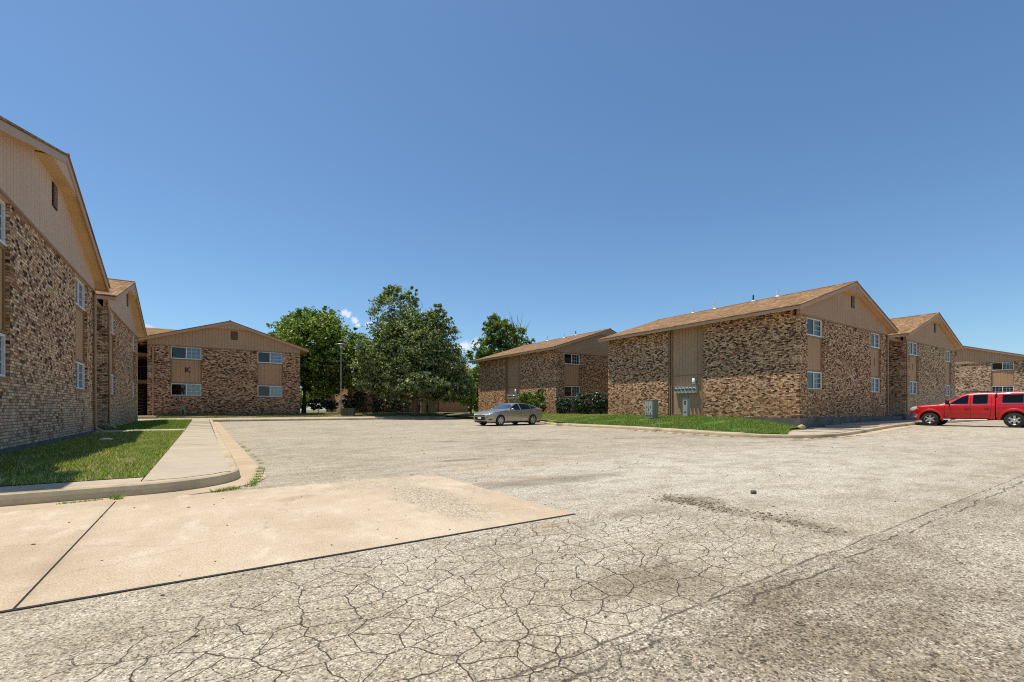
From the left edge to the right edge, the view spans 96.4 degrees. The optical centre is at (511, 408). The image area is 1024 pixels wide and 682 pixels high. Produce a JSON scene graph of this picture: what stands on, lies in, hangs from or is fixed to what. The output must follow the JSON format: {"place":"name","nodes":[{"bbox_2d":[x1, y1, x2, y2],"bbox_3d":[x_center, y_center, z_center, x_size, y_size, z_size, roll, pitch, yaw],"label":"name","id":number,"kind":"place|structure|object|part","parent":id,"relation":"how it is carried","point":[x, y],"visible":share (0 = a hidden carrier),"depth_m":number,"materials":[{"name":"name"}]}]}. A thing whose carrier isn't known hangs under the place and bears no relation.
{"place":"outdoors","nodes":[
{"label":"outdoors","id":0,"kind":"place"},
{"bbox_2d":[0,429,185,485],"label":"lawn","id":1,"kind":"structure","parent":0,"point":[50,470],"depth_m":7.49,"materials":[{"name":"plant"}]},
{"bbox_2d":[0,116,110,454],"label":"apartment building","id":2,"kind":"structure","parent":1,"relation":"on","point":[53,277],"depth_m":11.28,"materials":[{"name":"brick"}]},
{"bbox_2d":[0,333,5,376],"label":"window","id":3,"kind":"structure","parent":2,"relation":"in","point":[2,336],"depth_m":9.28,"materials":[{"name":"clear glass"}]},
{"bbox_2d":[0,198,6,246],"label":"window","id":4,"kind":"structure","parent":2,"relation":"in","point":[2,205],"depth_m":9.28,"materials":[{"name":"white glass"}]},
{"bbox_2d":[76,277,85,311],"bbox_3d":[-14.100,-3.749,14.855,0.105,0.882,1.730,0,0,-34],"label":"window","id":5,"kind":"structure","parent":2,"relation":"in","point":[80,287],"depth_m":15.24,"materials":[{"name":"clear glass"}]},
{"bbox_2d":[76,361,85,389],"bbox_3d":[-14.100,-1.064,14.855,0.105,0.892,1.730,0,0,-34],"label":"window","id":6,"kind":"structure","parent":2,"relation":"in","point":[80,367],"depth_m":15.29,"materials":[{"name":"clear glass"}]},
{"bbox_2d":[93,278,146,430],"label":"apartment building","id":7,"kind":"structure","parent":1,"relation":"on","point":[121,329],"depth_m":21.29,"materials":[{"name":"brick"}]},
{"bbox_2d":[111,374,112,393],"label":"window","id":8,"kind":"structure","parent":7,"relation":"in","point":[111,374],"depth_m":20.42,"materials":[{"name":"clear glass"}]},
{"bbox_2d":[111,313,113,334],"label":"window","id":9,"kind":"structure","parent":7,"relation":"in","point":[111,313],"depth_m":20.42,"materials":[{"name":"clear glass"}]},
{"bbox_2d":[105,419,191,429],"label":"grass","id":10,"kind":"structure","parent":0,"point":[162,424],"depth_m":21.32,"materials":[{"name":"green plant"}]},
{"bbox_2d":[0,416,445,490],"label":"sidewalk","id":11,"kind":"structure","parent":0,"point":[194,450],"depth_m":7.96,"materials":[{"name":"concrete"}]},
{"bbox_2d":[138,410,419,414],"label":"lawn","id":12,"kind":"structure","parent":0,"point":[315,411],"depth_m":51.48,"materials":[{"name":"plant"}]},
{"bbox_2d":[138,327,193,415],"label":"apartment building","id":13,"kind":"structure","parent":12,"relation":"on","point":[142,380],"depth_m":39.34,"materials":[{"name":"brick"}]},
{"bbox_2d":[138,320,308,415],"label":"apartment building","id":14,"kind":"structure","parent":12,"relation":"on","point":[229,367],"depth_m":34.71,"materials":[{"name":"red brick"}]},
{"bbox_2d":[171,383,200,395],"bbox_3d":[-23.901,-1.384,33.566,1.900,0.892,0.105,0,0,-34],"label":"window","id":15,"kind":"structure","parent":14,"relation":"in","point":[178,389],"depth_m":33.55,"materials":[{"name":"white glass"}]},
{"bbox_2d":[171,346,201,359],"bbox_3d":[-23.901,-4.069,33.566,1.900,0.882,0.105,0,0,-34],"label":"window","id":16,"kind":"structure","parent":14,"relation":"in","point":[176,352],"depth_m":33.55,"materials":[{"name":"white glass"}]},
{"bbox_2d":[257,385,281,396],"bbox_3d":[-19.370,-1.384,36.622,1.830,0.892,0.105,0,0,-34],"label":"window","id":17,"kind":"structure","parent":14,"relation":"in","point":[262,391],"depth_m":36.62,"materials":[{"name":"white glass"}]},
{"bbox_2d":[257,351,282,363],"bbox_3d":[-19.370,-4.069,36.622,1.830,0.882,0.105,0,0,-34],"label":"window","id":18,"kind":"structure","parent":14,"relation":"in","point":[262,357],"depth_m":36.62,"materials":[{"name":"clear glass"}]},
{"bbox_2d":[300,389,325,408],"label":"background tree","id":19,"kind":"object","parent":12,"relation":"on","point":[307,400],"visible":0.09,"depth_m":65.25,"materials":[{"name":"green plant"}]},
{"bbox_2d":[266,305,369,412],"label":"shade tree","id":20,"kind":"object","parent":12,"relation":"on","point":[319,360],"visible":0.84,"depth_m":42.36,"materials":[{"name":"green plant"}]},
{"bbox_2d":[308,398,327,412],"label":"shrub","id":21,"kind":"object","parent":12,"relation":"on","point":[315,406],"visible":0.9,"depth_m":43.87,"materials":[{"name":"green plant"}]},
{"bbox_2d":[300,344,356,400],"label":"background tree","id":22,"kind":"object","parent":12,"relation":"on","point":[315,394],"visible":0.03,"depth_m":55.14,"materials":[{"name":"green plant"}]},
{"bbox_2d":[323,400,338,412],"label":"shrub","id":23,"kind":"object","parent":12,"relation":"on","point":[330,405],"visible":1,"depth_m":43.78,"materials":[{"name":"green plant"}]},
{"bbox_2d":[339,391,365,409],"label":"shrub","id":24,"kind":"object","parent":12,"relation":"on","point":[354,403],"visible":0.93,"depth_m":43.34,"materials":[{"name":"green plant"}]},
{"bbox_2d":[367,397,411,412],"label":"shrub","id":25,"kind":"object","parent":12,"relation":"on","point":[393,403],"visible":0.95,"depth_m":43.56,"materials":[{"name":"green plant"}]},
{"bbox_2d":[326,359,472,412],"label":"apartment building","id":26,"kind":"structure","parent":12,"relation":"on","point":[450,407],"depth_m":52.31,"materials":[{"name":"red brick"}]},
{"bbox_2d":[420,399,424,411],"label":"gatepost","id":27,"kind":"object","parent":12,"relation":"on","point":[422,406],"visible":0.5,"depth_m":44.07,"materials":[{"name":"brick"}]},
{"bbox_2d":[157,412,446,418],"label":"lawn","id":28,"kind":"structure","parent":0,"point":[250,415],"depth_m":36.50,"materials":[{"name":"plant"}]},
{"bbox_2d":[180,406,185,414],"bbox_3d":[-23.595,0.270,32.800,0.310,0.900,0.230,0,0,-34],"label":"utility pedestal","id":29,"kind":"object","parent":28,"relation":"on","point":[182,410],"visible":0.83,"depth_m":32.71,"materials":[{"name":"black plastic"}]},
{"bbox_2d":[335,343,346,413],"bbox_3d":[-14.430,-2.425,38.599,1.040,6.150,1.040,0,0,-34],"label":"street lamp","id":30,"kind":"object","parent":28,"relation":"on","point":[340,345],"visible":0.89,"depth_m":38.58,"materials":[{"name":"grey metal"}]},
{"bbox_2d":[341,408,354,415],"bbox_3d":[-13.611,0.315,37.999,1.100,0.670,0.840,0,0,-9],"label":"utility cabinet","id":31,"kind":"object","parent":28,"relation":"on","point":[348,411],"visible":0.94,"depth_m":37.66,"materials":[{"name":"metal"}]},
{"bbox_2d":[348,284,477,414],"bbox_3d":[-8.434,-5.227,40.403,10.717,11.654,9.297,0,0,-34],"label":"oak tree","id":32,"kind":"object","parent":28,"relation":"on","point":[415,357],"visible":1,"depth_m":39.13,"materials":[{"name":"green plant"}]},
{"bbox_2d":[428,399,434,412],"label":"gatepost","id":33,"kind":"object","parent":28,"relation":"on","point":[431,405],"visible":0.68,"depth_m":43.03,"materials":[{"name":"brick"}]},
{"bbox_2d":[0,419,1023,681],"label":"parking lot","id":34,"kind":"structure","parent":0,"point":[622,541],"depth_m":2.66,"materials":[{"name":"grey asphalt"}]},
{"bbox_2d":[97,301,101,308],"bbox_3d":[-17.058,-1.635,16.840,2.550,5.170,2.780,0,0,-34],"label":"stair bay","id":35,"kind":"object","parent":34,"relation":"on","point":[99,305],"visible":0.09,"depth_m":18.34,"materials":[{"name":"red brick"}]},
{"bbox_2d":[0,422,265,510],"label":"gutter","id":36,"kind":"object","parent":34,"relation":"on","point":[247,465],"visible":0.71,"depth_m":5.96,"materials":[{"name":"concrete"}]},
{"bbox_2d":[56,498,102,503],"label":"weeds","id":37,"kind":"object","parent":36,"relation":"on","point":[78,501],"visible":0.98,"depth_m":4.83,"materials":[{"name":"green plant"}]},
{"bbox_2d":[109,494,125,499],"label":"weeds","id":38,"kind":"object","parent":36,"relation":"on","point":[115,497],"visible":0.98,"depth_m":5.02,"materials":[{"name":"green plant"}]},
{"bbox_2d":[210,466,264,492],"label":"weeds","id":39,"kind":"object","parent":36,"relation":"on","point":[254,483],"visible":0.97,"depth_m":5.90,"materials":[{"name":"green plant"}]},
{"bbox_2d":[0,474,572,611],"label":"concrete pad","id":40,"kind":"object","parent":34,"relation":"on","point":[151,542],"visible":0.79,"depth_m":3.78,"materials":[{"name":"beige concrete"}]},
{"bbox_2d":[0,482,574,613],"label":"joint filler","id":41,"kind":"object","parent":34,"relation":"on","point":[15,609],"visible":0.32,"depth_m":2.83,"materials":[{"name":"black"}]},
{"bbox_2d":[0,417,990,506],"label":"kerb","id":42,"kind":"structure","parent":34,"relation":"on","point":[40,495],"depth_m":5.65,"materials":[{"name":"concrete"}]},
{"bbox_2d":[474,403,542,425],"bbox_3d":[-0.175,0.314,27.802,4.613,1.359,2.083,0,0,-43],"label":"sedan","id":43,"kind":"object","parent":34,"relation":"on","point":[503,413],"visible":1,"depth_m":27.05,"materials":[{"name":"beige paint"}]},
{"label":"side window","id":44,"kind":"part","parent":43,"relation":"part of","materials":[{"name":"black glass"}]},
{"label":"side window","id":45,"kind":"part","parent":43,"relation":"part of","materials":[{"name":"black glass"}]},
{"bbox_2d":[556,423,745,432],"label":"kerb walk","id":46,"kind":"structure","parent":34,"relation":"on","point":[652,427],"depth_m":20.98,"materials":[{"name":"concrete"}]},
{"bbox_2d":[648,492,853,534],"bbox_3d":[2.167,0.993,4.500,0.807,0.026,2.000,0,0,-34],"label":"rubble","id":47,"kind":"object","parent":34,"relation":"on","point":[669,498],"visible":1,"depth_m":4.54,"materials":[{"name":"grey gravel"}]},
{"bbox_2d":[549,420,1001,438],"bbox_3d":[23.314,1.024,33.749,43.600,0.273,14.284,0,0,-34],"label":"gutter","id":48,"kind":"object","parent":34,"relation":"on","point":[878,431],"visible":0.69,"depth_m":20.98,"materials":[{"name":"concrete"}]},
{"bbox_2d":[633,430,860,439],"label":"weeds","id":49,"kind":"object","parent":48,"relation":"on","point":[733,436],"visible":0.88,"depth_m":17.96,"materials":[{"name":"green plant"}]},
{"bbox_2d":[889,416,901,420],"bbox_3d":[24.157,0.675,30.317,3.160,0.350,1.850,0,0,-34],"label":"stair landing","id":50,"kind":"object","parent":34,"relation":"on","point":[893,418],"visible":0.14,"depth_m":29.61,"materials":[{"name":"concrete"}]},
{"bbox_2d":[887,312,963,419],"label":"apartment building","id":51,"kind":"structure","parent":34,"relation":"on","point":[922,363],"depth_m":32.29,"materials":[{"name":"brick"}]},
{"bbox_2d":[889,337,901,343],"bbox_3d":[23.850,-1.985,30.773,3.220,5.170,2.850,0,0,-34],"label":"stair bay","id":52,"kind":"object","parent":51,"relation":"attached to","point":[892,340],"visible":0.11,"depth_m":30.07,"materials":[{"name":"brown wood"}]},
{"bbox_2d":[910,381,916,393],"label":"window","id":53,"kind":"structure","parent":51,"relation":"in","point":[913,385],"depth_m":31.55,"materials":[{"name":"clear glass"}]},
{"bbox_2d":[910,342,917,355],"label":"window","id":54,"kind":"structure","parent":51,"relation":"in","point":[913,346],"depth_m":31.55,"materials":[{"name":"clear glass"}]},
{"bbox_2d":[946,350,949,361],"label":"window","id":55,"kind":"structure","parent":51,"relation":"in","point":[947,352],"depth_m":35.98,"materials":[{"name":"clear glass"}]},
{"bbox_2d":[946,385,949,395],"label":"window","id":56,"kind":"structure","parent":51,"relation":"in","point":[947,386],"depth_m":35.98,"materials":[{"name":"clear glass"}]},
{"bbox_2d":[909,391,1023,427],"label":"pickup truck","id":57,"kind":"object","parent":34,"relation":"on","point":[1007,408],"visible":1,"depth_m":22.62,"materials":[{"name":"red paint"}]},
{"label":"side window","id":58,"kind":"part","parent":57,"relation":"part of","materials":[{"name":"black glass"}]},
{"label":"side window","id":59,"kind":"part","parent":57,"relation":"part of","materials":[{"name":"black glass"}]},
{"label":"cap window","id":60,"kind":"part","parent":57,"relation":"part of","materials":[{"name":"black glass"}]},
{"bbox_2d":[0,0,1023,409],"label":"sky","id":61,"kind":"structure","parent":0,"point":[566,166],"materials":[{"name":"blue"}]},
{"bbox_2d":[31,437,1004,636],"bbox_3d":[1.299,1.015,10.920,16.447,0.067,15.933,0,0,-34],"label":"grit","id":62,"kind":"object","parent":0,"point":[561,557],"visible":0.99,"depth_m":3.41,"materials":[{"name":"grey gravel"}]},
{"bbox_2d":[442,413,603,421],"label":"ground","id":63,"kind":"structure","parent":0,"point":[464,414],"depth_m":41.77,"materials":[{"name":"plant"}]},
{"bbox_2d":[458,364,480,413],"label":"tree","id":64,"kind":"object","parent":63,"relation":"on","point":[468,401],"visible":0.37,"depth_m":43.35,"materials":[{"name":"green plant"}]},
{"bbox_2d":[513,390,546,408],"bbox_3d":[1.599,-0.500,36.981,2.773,2.159,2.717,0,0,-34],"label":"shrub","id":65,"kind":"object","parent":63,"relation":"on","point":[525,397],"visible":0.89,"depth_m":36.38,"materials":[{"name":"green plant"}]},
{"bbox_2d":[536,389,546,411],"bbox_3d":[2.371,-0.526,37.219,0.915,2.213,0.886,0,0,-34],"label":"shrub","id":66,"kind":"object","parent":63,"relation":"on","point":[540,390],"visible":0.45,"depth_m":37.08,"materials":[{"name":"green plant"}]},
{"bbox_2d":[472,328,616,413],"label":"apartment building","id":67,"kind":"structure","parent":63,"relation":"on","point":[566,367],"depth_m":39.43,"materials":[{"name":"brick"}]},
{"bbox_2d":[507,389,517,402],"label":"meter bank","id":68,"kind":"structure","parent":67,"relation":"attached to","point":[512,396],"depth_m":41.95,"materials":[{"name":"grey metal"}]},
{"bbox_2d":[564,353,579,364],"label":"window","id":69,"kind":"structure","parent":67,"relation":"in","point":[574,359],"depth_m":37.97,"materials":[{"name":"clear glass"}]},
{"bbox_2d":[564,386,579,396],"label":"window","id":70,"kind":"structure","parent":67,"relation":"in","point":[569,391],"depth_m":37.93,"materials":[{"name":"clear glass"}]},
{"bbox_2d":[554,397,573,413],"bbox_3d":[4.108,-0.168,35.985,1.681,1.496,1.922,0,0,-34],"label":"shrub","id":71,"kind":"object","parent":63,"relation":"on","point":[564,404],"visible":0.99,"depth_m":35.76,"materials":[{"name":"green plant"}]},
{"bbox_2d":[570,390,592,413],"bbox_3d":[5.398,-0.414,34.832,1.999,1.988,1.898,0,0,-34],"label":"shrub","id":72,"kind":"object","parent":63,"relation":"on","point":[583,405],"visible":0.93,"depth_m":34.54,"materials":[{"name":"green plant"}]},
{"bbox_2d":[590,390,607,413],"bbox_3d":[6.448,-0.404,33.810,1.534,1.968,1.734,0,0,-34],"label":"shrub","id":73,"kind":"object","parent":63,"relation":"on","point":[598,402],"visible":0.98,"depth_m":33.57,"materials":[{"name":"green plant"}]},
{"bbox_2d":[542,413,617,419],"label":"grass","id":74,"kind":"structure","parent":0,"point":[556,416],"depth_m":31.74,"materials":[{"name":"green plant"}]},
{"bbox_2d":[549,414,798,433],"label":"lawn","id":75,"kind":"structure","parent":0,"point":[712,422],"depth_m":22.23,"materials":[{"name":"green plant"}]},
{"bbox_2d":[644,400,658,417],"bbox_3d":[7.845,0.015,25.737,0.488,1.030,0.600,0,0,-34],"label":"utility cabinet","id":76,"kind":"object","parent":75,"relation":"on","point":[651,408],"visible":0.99,"depth_m":25.55,"materials":[{"name":"grey metal"}]},
{"bbox_3d":[7.659,-0.020,25.612,0.015,0.780,0.500,0,0,-34],"label":"door","id":77,"kind":"part","parent":76,"relation":"part of","materials":[{"name":"grey metal"}]},
{"bbox_2d":[683,399,689,415],"bbox_3d":[9.844,-0.025,25.819,0.282,1.050,0.320,0,0,-34],"label":"utility cabinet","id":78,"kind":"object","parent":75,"relation":"on","point":[686,407],"visible":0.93,"depth_m":25.72,"materials":[{"name":"grey metal"}]},
{"bbox_2d":[598,281,898,429],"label":"apartment building","id":79,"kind":"structure","parent":75,"relation":"on","point":[817,357],"depth_m":25.36,"materials":[{"name":"brick"}]},
{"bbox_2d":[674,378,697,398],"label":"meter bank","id":80,"kind":"structure","parent":79,"relation":"attached to","point":[685,389],"depth_m":27.13,"materials":[{"name":"grey metal"}]},
{"bbox_2d":[807,317,821,337],"bbox_3d":[15.254,-4.099,23.138,1.780,0.882,0.105,0,0,-34],"label":"window","id":81,"kind":"structure","parent":79,"relation":"in","point":[814,326],"depth_m":23.25,"materials":[{"name":"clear glass"}]},
{"bbox_2d":[807,371,821,388],"bbox_3d":[15.254,-1.414,23.138,1.780,0.892,0.105,0,0,-34],"label":"window","id":82,"kind":"structure","parent":79,"relation":"in","point":[814,379],"depth_m":23.25,"materials":[{"name":"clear glass"}]},
{"bbox_2d":[871,332,879,348],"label":"window","id":83,"kind":"structure","parent":79,"relation":"in","point":[875,338],"depth_m":27.73,"materials":[{"name":"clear glass"}]},
{"bbox_2d":[871,377,879,391],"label":"window","id":84,"kind":"structure","parent":79,"relation":"in","point":[875,382],"depth_m":27.73,"materials":[{"name":"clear glass"}]},
{"bbox_2d":[400,412,949,434],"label":"sidewalk","id":85,"kind":"structure","parent":0,"point":[843,427],"depth_m":22.52,"materials":[{"name":"concrete"}]},
{"bbox_2d":[798,424,805,429],"bbox_3d":[13.814,0.875,21.804,0.491,0.268,0.271,0,0,-34],"label":"stone","id":86,"kind":"object","parent":85,"relation":"on","point":[801,427],"visible":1,"depth_m":21.70,"materials":[{"name":"stone"}]},
{"label":"lawn","id":87,"kind":"structure","parent":0,"visible":0},
{"bbox_2d":[464,367,477,411],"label":"background tree","id":88,"kind":"object","parent":87,"relation":"on","point":[475,405],"visible":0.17,"depth_m":64.29,"materials":[{"name":"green plant"}]},
{"bbox_2d":[466,312,534,371],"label":"shade tree","id":89,"kind":"object","parent":87,"relation":"on","point":[498,339],"visible":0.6,"depth_m":59.05,"materials":[{"name":"green plant"}]},
{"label":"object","id":90,"kind":"structure","parent":0,"visible":0},
{"bbox_2d":[955,346,1023,397],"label":"apartment building","id":91,"kind":"structure","parent":90,"relation":"on","point":[979,369],"depth_m":52.07,"materials":[{"name":"brick"}]},
{"bbox_2d":[991,362,1013,370],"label":"window","id":92,"kind":"structure","parent":91,"relation":"in","point":[999,365],"depth_m":51.13,"materials":[{"name":"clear glass"}]},
{"bbox_2d":[992,386,1013,391],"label":"window","id":93,"kind":"structure","parent":91,"relation":"in","point":[994,388],"depth_m":51.13,"materials":[{"name":"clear glass"}]}
]}

